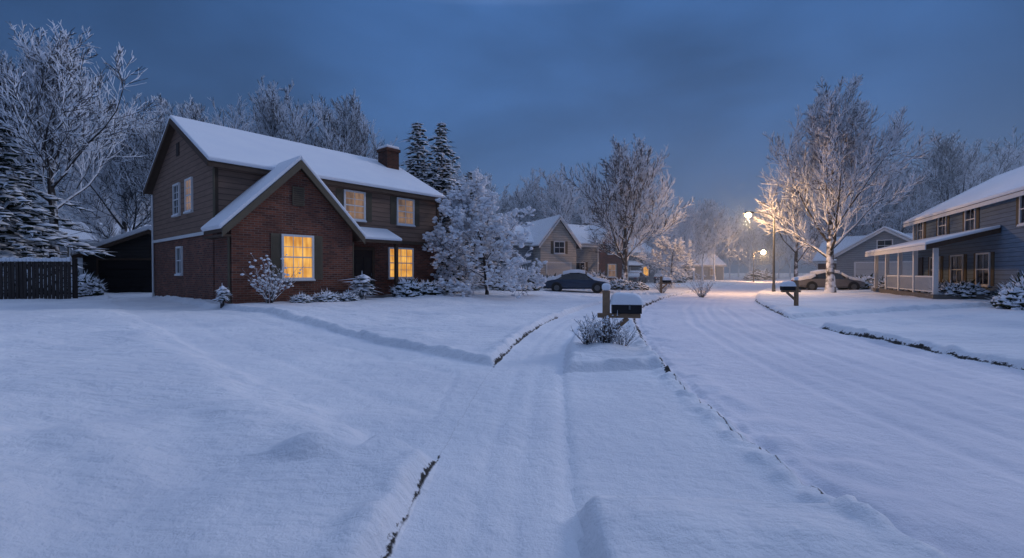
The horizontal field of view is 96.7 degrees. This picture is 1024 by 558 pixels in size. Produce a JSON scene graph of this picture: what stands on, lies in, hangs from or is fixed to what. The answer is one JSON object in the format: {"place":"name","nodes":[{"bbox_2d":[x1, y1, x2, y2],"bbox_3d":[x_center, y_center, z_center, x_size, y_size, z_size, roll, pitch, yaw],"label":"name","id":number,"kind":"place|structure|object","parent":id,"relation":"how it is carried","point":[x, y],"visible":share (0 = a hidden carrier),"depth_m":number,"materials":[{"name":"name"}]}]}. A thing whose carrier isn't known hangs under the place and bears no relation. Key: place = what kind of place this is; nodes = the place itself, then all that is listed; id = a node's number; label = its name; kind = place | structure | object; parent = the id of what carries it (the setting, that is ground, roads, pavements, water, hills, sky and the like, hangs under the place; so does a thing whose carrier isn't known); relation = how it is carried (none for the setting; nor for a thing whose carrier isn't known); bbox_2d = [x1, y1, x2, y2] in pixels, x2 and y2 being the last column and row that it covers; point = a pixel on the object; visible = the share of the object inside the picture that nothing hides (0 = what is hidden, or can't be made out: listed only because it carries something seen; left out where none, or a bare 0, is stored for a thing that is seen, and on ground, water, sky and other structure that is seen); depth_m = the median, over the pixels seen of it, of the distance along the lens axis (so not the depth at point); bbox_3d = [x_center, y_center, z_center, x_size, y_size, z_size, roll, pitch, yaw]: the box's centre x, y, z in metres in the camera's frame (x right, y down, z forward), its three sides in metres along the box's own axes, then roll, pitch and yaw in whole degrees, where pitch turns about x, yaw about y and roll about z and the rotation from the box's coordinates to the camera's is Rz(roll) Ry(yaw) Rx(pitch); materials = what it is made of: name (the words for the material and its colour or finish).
{"place":"outdoors","nodes":[
{"label":"outdoors","id":0,"kind":"place"},
{"bbox_2d":[378,144,398,149],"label":"chimney snow","id":1,"kind":"structure","parent":0,"point":[387,145],"depth_m":25.99,"materials":[{"name":"white snow"}]},
{"bbox_2d":[393,304,610,557],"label":"sidewalk","id":2,"kind":"structure","parent":0,"point":[502,484],"depth_m":3.41,"materials":[{"name":"white snow"}]},
{"bbox_2d":[0,273,1023,557],"bbox_3d":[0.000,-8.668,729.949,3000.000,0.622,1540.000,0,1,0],"label":"snowy ground","id":3,"kind":"structure","parent":0,"point":[124,433],"depth_m":3.52,"materials":[{"name":"white snow"}]},
{"bbox_2d":[3,267,63,296],"bbox_3d":[-21.579,0.079,20.616,2.720,1.809,2.058,0,1,-22],"label":"snowy bush","id":4,"kind":"object","parent":3,"relation":"on","point":[39,282],"visible":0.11,"depth_m":20.31,"materials":[{"name":"white snow"}]},
{"bbox_2d":[0,257,77,298],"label":"wooden fence","id":5,"kind":"object","parent":3,"relation":"on","point":[17,279],"visible":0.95,"depth_m":18.70,"materials":[{"name":"brown wood"}]},
{"bbox_2d":[12,174,70,257],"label":"pine tree","id":6,"kind":"object","parent":3,"relation":"on","point":[45,255],"visible":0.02,"depth_m":26.76,"materials":[{"name":"white plant"}]},
{"bbox_2d":[0,49,100,205],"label":"bare tree","id":7,"kind":"object","parent":3,"relation":"on","point":[29,156],"visible":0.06,"depth_m":31.86,"materials":[{"name":"white plant"}]},
{"bbox_2d":[0,70,115,285],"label":"pine tree","id":8,"kind":"object","parent":3,"relation":"on","point":[13,197],"visible":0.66,"depth_m":22.89,"materials":[{"name":"green plant"}]},
{"bbox_2d":[41,242,95,275],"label":"walls","id":9,"kind":"structure","parent":3,"relation":"on","point":[80,260],"depth_m":46.65,"materials":[{"name":"beige"}]},
{"bbox_2d":[67,247,81,256],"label":"window","id":10,"kind":"structure","parent":9,"relation":"attached to","point":[69,249],"depth_m":46.40,"materials":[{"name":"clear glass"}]},
{"bbox_2d":[0,20,167,275],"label":"bare tree","id":11,"kind":"object","parent":3,"relation":"on","point":[59,68],"visible":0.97,"depth_m":23.63,"materials":[{"name":"white plant"}]},
{"bbox_2d":[63,268,107,296],"bbox_3d":[-19.618,0.230,20.818,2.473,1.447,1.871,1,1,43],"label":"snowy bush","id":12,"kind":"object","parent":3,"relation":"on","point":[88,285],"visible":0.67,"depth_m":20.50,"materials":[{"name":"white snow"}]},
{"bbox_2d":[17,99,159,241],"bbox_3d":[-31.993,-6.780,36.596,12.304,15.731,12.281,0,1,-25],"label":"bare tree","id":13,"kind":"object","parent":3,"relation":"on","point":[123,195],"visible":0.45,"depth_m":35.53,"materials":[{"name":"white plant"}]},
{"bbox_2d":[71,225,154,292],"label":"detached garage","id":14,"kind":"structure","parent":3,"relation":"on","point":[127,267],"depth_m":27.97,"materials":[{"name":"black wood"}]},
{"bbox_2d":[47,222,147,241],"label":"roof snow","id":15,"kind":"structure","parent":14,"relation":"on","point":[83,236],"depth_m":47.78,"materials":[{"name":"white snow"}]},
{"bbox_2d":[96,258,154,292],"bbox_3d":[-23.500,-0.136,27.971,4.040,2.270,0.060,0,1,0],"label":"garage door","id":16,"kind":"structure","parent":14,"relation":"in","point":[114,273],"depth_m":27.97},
{"bbox_2d":[94,93,222,204],"bbox_3d":[-25.265,-6.882,35.459,10.218,15.869,10.603,0,1,0],"label":"bare tree","id":17,"kind":"object","parent":3,"relation":"on","point":[191,112],"visible":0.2,"depth_m":32.95,"materials":[{"name":"white plant"}]},
{"bbox_2d":[213,286,232,307],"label":"dwarf evergreen","id":18,"kind":"object","parent":3,"relation":"on","point":[222,291],"visible":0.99,"depth_m":14.88,"materials":[{"name":"white plant"}]},
{"bbox_2d":[203,75,335,149],"bbox_3d":[-19.501,-7.952,37.310,12.281,18.056,12.304,0,1,8],"label":"bare tree","id":19,"kind":"object","parent":3,"relation":"on","point":[272,119],"visible":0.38,"depth_m":36.55,"materials":[{"name":"white plant"}]},
{"bbox_2d":[240,253,303,302],"bbox_3d":[-8.363,-0.008,15.910,1.920,1.761,2.047,0,1,-29],"label":"twiggy shrub","id":20,"kind":"object","parent":3,"relation":"on","point":[273,296],"visible":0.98,"depth_m":15.63,"materials":[{"name":"white plant"}]},
{"bbox_2d":[154,170,436,303],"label":"brick walls","id":21,"kind":"structure","parent":3,"relation":"on","point":[204,276],"depth_m":17.67,"materials":[{"name":"brown brick"}]},
{"bbox_2d":[143,118,441,303],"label":"trim","id":22,"kind":"structure","parent":21,"relation":"attached to","point":[298,199],"depth_m":17.31,"materials":[{"name":"paint"}]},
{"bbox_2d":[145,125,443,243],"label":"roof","id":23,"kind":"structure","parent":21,"relation":"on","point":[160,161],"depth_m":20.26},
{"bbox_2d":[143,115,445,240],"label":"roof snow","id":24,"kind":"structure","parent":21,"relation":"on","point":[279,158],"depth_m":19.88,"materials":[{"name":"white snow"}]},
{"bbox_2d":[376,147,400,169],"bbox_3d":[-7.147,-6.259,26.356,1.040,2.400,0.940,1,1,40],"label":"chimney","id":25,"kind":"object","parent":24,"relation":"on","point":[388,157],"visible":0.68,"depth_m":26.03,"materials":[{"name":"brick"}]},
{"bbox_2d":[153,130,436,242],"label":"siding walls","id":26,"kind":"structure","parent":21,"relation":"on","point":[188,162],"depth_m":19.74,"materials":[{"name":"brown wood"}]},
{"bbox_2d":[171,142,419,280],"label":"windows","id":27,"kind":"structure","parent":21,"relation":"attached to","point":[306,251],"depth_m":19.34,"materials":[{"name":"yellow glass"}]},
{"bbox_2d":[354,244,397,297],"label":"front door","id":28,"kind":"structure","parent":21,"relation":"attached to","point":[364,260],"depth_m":21.25,"materials":[{"name":"paint"}]},
{"bbox_2d":[288,291,314,302],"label":"snowy bush","id":29,"kind":"object","parent":3,"relation":"on","point":[302,298],"visible":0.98,"depth_m":16.57,"materials":[{"name":"white snow"}]},
{"bbox_2d":[311,288,340,301],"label":"snowy bush","id":30,"kind":"object","parent":3,"relation":"on","point":[327,296],"visible":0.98,"depth_m":17.18,"materials":[{"name":"white snow"}]},
{"bbox_2d":[289,88,397,159],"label":"bare tree","id":31,"kind":"object","parent":3,"relation":"on","point":[348,133],"visible":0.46,"depth_m":38.61,"materials":[{"name":"white plant"}]},
{"bbox_2d":[337,288,360,301],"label":"snowy bush","id":32,"kind":"object","parent":3,"relation":"on","point":[346,295],"visible":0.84,"depth_m":17.86,"materials":[{"name":"white snow"}]},
{"bbox_2d":[336,274,382,299],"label":"dwarf evergreen","id":33,"kind":"object","parent":3,"relation":"on","point":[361,282],"visible":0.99,"depth_m":18.52,"materials":[{"name":"white plant"}]},
{"bbox_2d":[390,276,424,296],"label":"snowy bush","id":34,"kind":"object","parent":3,"relation":"on","point":[410,287],"visible":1,"depth_m":21.24,"materials":[{"name":"white snow"}]},
{"bbox_2d":[398,121,450,269],"bbox_3d":[-6.555,-4.763,31.761,8.228,12.250,8.276,0,1,0],"label":"pine tree","id":35,"kind":"object","parent":3,"relation":"on","point":[413,166],"visible":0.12,"depth_m":31.12,"materials":[{"name":"green plant"}]},
{"bbox_2d":[418,279,446,295],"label":"snowy bush","id":36,"kind":"object","parent":3,"relation":"on","point":[431,288],"visible":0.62,"depth_m":22.26,"materials":[{"name":"white snow"}]},
{"bbox_2d":[426,279,455,293],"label":"snowy bush","id":37,"kind":"object","parent":3,"relation":"on","point":[447,289],"visible":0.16,"depth_m":23.41,"materials":[{"name":"white snow"}]},
{"bbox_2d":[435,262,468,292],"bbox_3d":[-3.437,-0.108,25.206,2.245,2.050,2.967,0,1,-17],"label":"snowy bush","id":38,"kind":"object","parent":3,"relation":"on","point":[449,277],"visible":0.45,"depth_m":24.48,"materials":[{"name":"white snow"}]},
{"bbox_2d":[419,121,493,287],"bbox_3d":[-4.314,-4.545,30.703,8.855,11.962,8.157,1,1,33],"label":"pine tree","id":39,"kind":"object","parent":3,"relation":"on","point":[440,184],"visible":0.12,"depth_m":30.03,"materials":[{"name":"green plant"}]},
{"bbox_2d":[462,170,505,288],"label":"pine tree","id":40,"kind":"object","parent":3,"relation":"on","point":[469,176],"visible":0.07,"depth_m":32.41,"materials":[{"name":"green plant"}]},
{"bbox_2d":[422,168,547,298],"bbox_3d":[-1.369,-1.980,23.988,6.496,7.332,6.561,1,1,44],"label":"snow covered tree","id":41,"kind":"object","parent":3,"relation":"on","point":[476,213],"visible":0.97,"depth_m":23.20,"materials":[{"name":"white plant"}]},
{"bbox_2d":[490,274,528,290],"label":"snowy bush","id":42,"kind":"object","parent":3,"relation":"on","point":[495,287],"visible":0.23,"depth_m":29.05,"materials":[{"name":"white snow"}]},
{"bbox_2d":[16,142,1023,280],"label":"distant trees","id":43,"kind":"object","parent":3,"relation":"on","point":[707,229],"visible":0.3,"depth_m":70.01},
{"bbox_2d":[517,266,541,290],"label":"snowy bush","id":44,"kind":"object","parent":3,"relation":"on","point":[533,283],"visible":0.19,"depth_m":30.03,"materials":[{"name":"white snow"}]},
{"bbox_2d":[480,217,603,275],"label":"walls","id":45,"kind":"structure","parent":3,"relation":"on","point":[557,232],"depth_m":38.92,"materials":[{"name":"beige"}]},
{"bbox_2d":[499,219,583,248],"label":"roof","id":46,"kind":"structure","parent":45,"relation":"on","point":[577,246],"depth_m":38.81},
{"bbox_2d":[482,215,600,246],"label":"roof snow","id":47,"kind":"structure","parent":46,"relation":"on","point":[539,230],"depth_m":40.13,"materials":[{"name":"white snow"}]},
{"bbox_2d":[546,241,587,275],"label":"windows and garage door","id":48,"kind":"structure","parent":45,"relation":"attached to","point":[559,247],"depth_m":38.63,"materials":[{"name":"white glass"}]},
{"bbox_2d":[541,273,555,287],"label":"snowy bush","id":49,"kind":"object","parent":3,"relation":"on","point":[547,276],"visible":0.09,"depth_m":36.19,"materials":[{"name":"white snow"}]},
{"bbox_2d":[570,314,605,344],"bbox_3d":[1.516,0.974,8.499,0.817,0.604,0.796,0,1,-25],"label":"twiggy shrub","id":50,"kind":"object","parent":3,"relation":"on","point":[587,340],"visible":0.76,"depth_m":8.48,"materials":[{"name":"white plant"}]},
{"bbox_2d":[588,270,609,280],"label":"snowy bush","id":51,"kind":"object","parent":3,"relation":"on","point":[599,274],"visible":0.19,"depth_m":38.48,"materials":[{"name":"white snow"}]},
{"bbox_2d":[574,310,629,342],"bbox_3d":[1.618,0.893,8.325,0.936,0.653,0.962,0,1,0],"label":"twiggy shrub","id":52,"kind":"object","parent":3,"relation":"on","point":[611,336],"visible":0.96,"depth_m":8.26,"materials":[{"name":"white plant"}]},
{"bbox_2d":[599,226,629,281],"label":"walls","id":53,"kind":"structure","parent":3,"relation":"on","point":[604,258],"depth_m":49.93,"materials":[{"name":"beige"}]},
{"bbox_2d":[605,245,617,277],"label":"window","id":54,"kind":"structure","parent":53,"relation":"attached to","point":[611,270],"depth_m":49.98,"materials":[{"name":"beige glass"}]},
{"bbox_2d":[609,277,630,289],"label":"snowy bush","id":55,"kind":"object","parent":3,"relation":"on","point":[620,283],"visible":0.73,"depth_m":35.48,"materials":[{"name":"white snow"}]},
{"bbox_2d":[597,283,643,341],"bbox_3d":[2.013,0.810,8.476,0.830,1.460,0.280,0,1,8],"label":"mailbox","id":56,"kind":"object","parent":3,"relation":"on","point":[626,305],"visible":0.94,"depth_m":8.38,"materials":[{"name":"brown wood"}]},
{"bbox_2d":[605,325,642,345],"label":"twiggy shrub","id":57,"kind":"object","parent":3,"relation":"on","point":[625,337],"visible":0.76,"depth_m":8.44,"materials":[{"name":"white plant"}]},
{"bbox_2d":[559,133,693,280],"bbox_3d":[9.102,-5.558,38.328,10.466,13.405,10.485,0,1,-29],"label":"bare tree","id":58,"kind":"object","parent":3,"relation":"on","point":[628,178],"visible":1,"depth_m":36.89,"materials":[{"name":"brown plant"}]},
{"bbox_2d":[622,280,648,289],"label":"snowy bush","id":59,"kind":"object","parent":3,"relation":"on","point":[637,285],"visible":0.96,"depth_m":34.61,"materials":[{"name":"white snow"}]},
{"bbox_2d":[628,271,646,282],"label":"parked car","id":60,"kind":"object","parent":3,"relation":"on","point":[636,276],"visible":0.7,"depth_m":56.67,"materials":[{"name":"grey paint"}]},
{"bbox_2d":[628,253,654,282],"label":"walls","id":61,"kind":"structure","parent":3,"relation":"on","point":[650,278],"depth_m":63.05,"materials":[{"name":"beige"}]},
{"bbox_2d":[629,255,649,282],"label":"window","id":62,"kind":"structure","parent":61,"relation":"attached to","point":[645,271],"depth_m":63.48,"materials":[{"name":"yellow glass"}]},
{"bbox_2d":[627,237,654,265],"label":"roof snow","id":63,"kind":"structure","parent":61,"relation":"on","point":[634,263],"depth_m":63.34,"materials":[{"name":"white snow"}]},
{"bbox_2d":[648,273,672,292],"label":"twiggy shrub","id":64,"kind":"object","parent":3,"relation":"on","point":[666,288],"visible":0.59,"depth_m":31.50,"materials":[{"name":"brown plant"}]},
{"bbox_2d":[654,271,672,282],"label":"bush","id":65,"kind":"object","parent":3,"relation":"on","point":[657,275],"visible":0.34,"depth_m":58.38,"materials":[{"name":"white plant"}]},
{"bbox_2d":[659,274,670,292],"bbox_3d":[10.255,0.420,30.509,0.830,1.460,0.280,0,1,0],"label":"mailbox","id":66,"kind":"object","parent":3,"relation":"on","point":[665,280],"visible":0.97,"depth_m":30.44,"materials":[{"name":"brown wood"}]},
{"bbox_2d":[640,235,694,288],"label":"snow covered tree","id":67,"kind":"object","parent":3,"relation":"on","point":[677,249],"visible":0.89,"depth_m":41.50,"materials":[{"name":"white snow"}]},
{"bbox_2d":[673,272,686,282],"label":"snowy bush","id":68,"kind":"object","parent":3,"relation":"on","point":[684,279],"visible":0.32,"depth_m":62.87,"materials":[{"name":"white snow"}]},
{"bbox_2d":[655,262,723,279],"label":"walls","id":69,"kind":"structure","parent":3,"relation":"on","point":[719,275],"depth_m":89.28,"materials":[{"name":"beige wood"}]},
{"bbox_2d":[682,268,715,275],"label":"window","id":70,"kind":"structure","parent":69,"relation":"attached to","point":[711,272],"depth_m":89.37,"materials":[{"name":"white glass"}]},
{"bbox_2d":[673,253,726,264],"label":"roof snow","id":71,"kind":"structure","parent":69,"relation":"on","point":[718,261],"depth_m":90.21,"materials":[{"name":"white snow"}]},
{"bbox_2d":[683,273,717,296],"bbox_3d":[11.911,0.398,28.920,1.939,1.617,1.819,0,1,3],"label":"twiggy shrub","id":72,"kind":"object","parent":3,"relation":"on","point":[705,287],"visible":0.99,"depth_m":28.76,"materials":[{"name":"white plant"}]},
{"bbox_2d":[742,268,776,279],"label":"snowy bush","id":73,"kind":"object","parent":3,"relation":"on","point":[764,274],"visible":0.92,"depth_m":90.76,"materials":[{"name":"white snow"}]},
{"bbox_2d":[743,211,775,291],"bbox_3d":[17.725,-1.881,32.577,2.302,5.960,0.478,0,1,0],"label":"street lamp","id":74,"kind":"object","parent":3,"relation":"on","point":[747,214],"visible":0.94,"depth_m":32.52,"materials":[{"name":"grey metal"}]},
{"bbox_2d":[779,277,800,305],"bbox_3d":[11.745,0.648,19.211,0.830,1.460,0.280,0,1,0],"label":"mailbox","id":75,"kind":"object","parent":3,"relation":"on","point":[787,287],"visible":0.96,"depth_m":19.14,"materials":[{"name":"brown wood"}]},
{"bbox_2d":[753,178,847,276],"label":"bare tree","id":76,"kind":"object","parent":3,"relation":"on","point":[795,251],"visible":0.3,"depth_m":42.03,"materials":[{"name":"white plant"}]},
{"bbox_2d":[791,270,865,289],"bbox_3d":[24.605,0.095,35.504,4.730,1.675,2.120,0,1,12],"label":"parked car","id":77,"kind":"object","parent":3,"relation":"on","point":[814,280],"visible":0.8,"depth_m":34.81,"materials":[{"name":"grey paint"}]},
{"bbox_2d":[753,74,945,292],"bbox_3d":[22.182,-6.212,30.971,10.121,15.180,9.753,0,1,21],"label":"bare tree","id":78,"kind":"object","parent":3,"relation":"on","point":[831,145],"visible":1,"depth_m":30.17,"materials":[{"name":"brown plant"}]},
{"bbox_2d":[812,233,912,269],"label":"roof","id":79,"kind":"object","parent":3,"relation":"on","point":[819,259],"visible":0.04,"depth_m":49.77,"materials":[{"name":"beige"}]},
{"bbox_2d":[847,273,878,288],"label":"snowy bush","id":80,"kind":"object","parent":3,"relation":"on","point":[869,279],"visible":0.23,"depth_m":34.96,"materials":[{"name":"white snow"}]},
{"bbox_2d":[834,228,912,276],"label":"walls","id":81,"kind":"structure","parent":3,"relation":"on","point":[847,258],"depth_m":41.72,"materials":[{"name":"beige"}]},
{"bbox_2d":[834,226,912,255],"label":"roof snow","id":82,"kind":"structure","parent":81,"relation":"on","point":[901,234],"depth_m":41.23,"materials":[{"name":"white snow"}]},
{"bbox_2d":[854,239,911,278],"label":"windows","id":83,"kind":"structure","parent":81,"relation":"attached to","point":[863,268],"depth_m":40.90,"materials":[{"name":"grey glass"}]},
{"bbox_2d":[870,276,884,289],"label":"snowy bush","id":84,"kind":"object","parent":3,"relation":"on","point":[881,283],"visible":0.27,"depth_m":32.48,"materials":[{"name":"white snow"}]},
{"bbox_2d":[816,153,943,241],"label":"bare tree","id":85,"kind":"object","parent":3,"relation":"on","point":[905,216],"visible":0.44,"depth_m":49.87,"materials":[{"name":"white plant"}]},
{"bbox_2d":[918,279,948,292],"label":"snowy bush","id":86,"kind":"object","parent":3,"relation":"on","point":[939,282],"visible":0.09,"depth_m":23.78,"materials":[{"name":"white snow"}]},
{"bbox_2d":[875,123,1023,217],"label":"bare tree","id":87,"kind":"object","parent":3,"relation":"on","point":[946,158],"visible":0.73,"depth_m":49.05,"materials":[{"name":"white plant"}]},
{"bbox_2d":[925,279,992,297],"bbox_3d":[21.724,0.508,22.005,2.720,1.085,2.058,0,1,17],"label":"snowy bush","id":88,"kind":"object","parent":3,"relation":"on","point":[964,289],"visible":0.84,"depth_m":21.61,"materials":[{"name":"white snow"}]},
{"bbox_2d":[903,190,1023,294],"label":"walls","id":89,"kind":"structure","parent":3,"relation":"on","point":[1006,245],"depth_m":21.38,"materials":[{"name":"grey"}]},
{"bbox_2d":[865,190,1022,256],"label":"roof","id":90,"kind":"structure","parent":89,"relation":"on","point":[954,240],"depth_m":21.73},
{"bbox_2d":[873,195,1023,299],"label":"house windows","id":91,"kind":"structure","parent":89,"relation":"attached to","point":[983,268],"depth_m":24.12,"materials":[{"name":"white glass"}]},
{"bbox_2d":[985,282,1023,309],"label":"snowy bush","id":92,"kind":"object","parent":3,"relation":"on","point":[1012,298],"visible":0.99,"depth_m":17.36,"materials":[{"name":"white snow"}]},
{"bbox_2d":[992,272,1023,297],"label":"snowy bush","id":93,"kind":"object","parent":3,"relation":"on","point":[1020,281],"visible":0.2,"depth_m":18.29,"materials":[{"name":"white snow"}]},
{"bbox_2d":[0,0,1023,272],"label":"sky","id":94,"kind":"structure","parent":0,"point":[519,86],"materials":[{"name":"blue"}]},
{"bbox_2d":[104,288,1023,510],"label":"driveway","id":95,"kind":"structure","parent":0,"point":[660,431],"depth_m":5.30,"materials":[{"name":"white snow"}]},
{"bbox_2d":[544,269,609,292],"bbox_3d":[4.705,0.146,33.004,4.730,1.675,2.120,0,1,8],"label":"parked car","id":96,"kind":"object","parent":95,"relation":"on","point":[575,279],"visible":0.9,"depth_m":32.22,"materials":[{"name":"blue paint"}]},
{"bbox_2d":[635,276,1023,557],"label":"road","id":97,"kind":"structure","parent":0,"point":[922,445],"depth_m":5.10,"materials":[{"name":"white snow"}]},
{"bbox_2d":[753,250,765,281],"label":"street lamp","id":98,"kind":"object","parent":97,"relation":"on","point":[763,251],"visible":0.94,"depth_m":74.92,"materials":[{"name":"grey metal"}]},
{"bbox_2d":[865,166,1023,252],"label":"roof snow","id":99,"kind":"structure","parent":0,"point":[1008,182],"depth_m":24.23,"materials":[{"name":"white snow"}]},
{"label":"roof","id":100,"kind":"object","parent":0,"visible":0},
{"bbox_2d":[525,222,629,246],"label":"roof snow","id":101,"kind":"structure","parent":100,"relation":"on","point":[585,228],"depth_m":52.40,"materials":[{"name":"white snow"}]}
]}

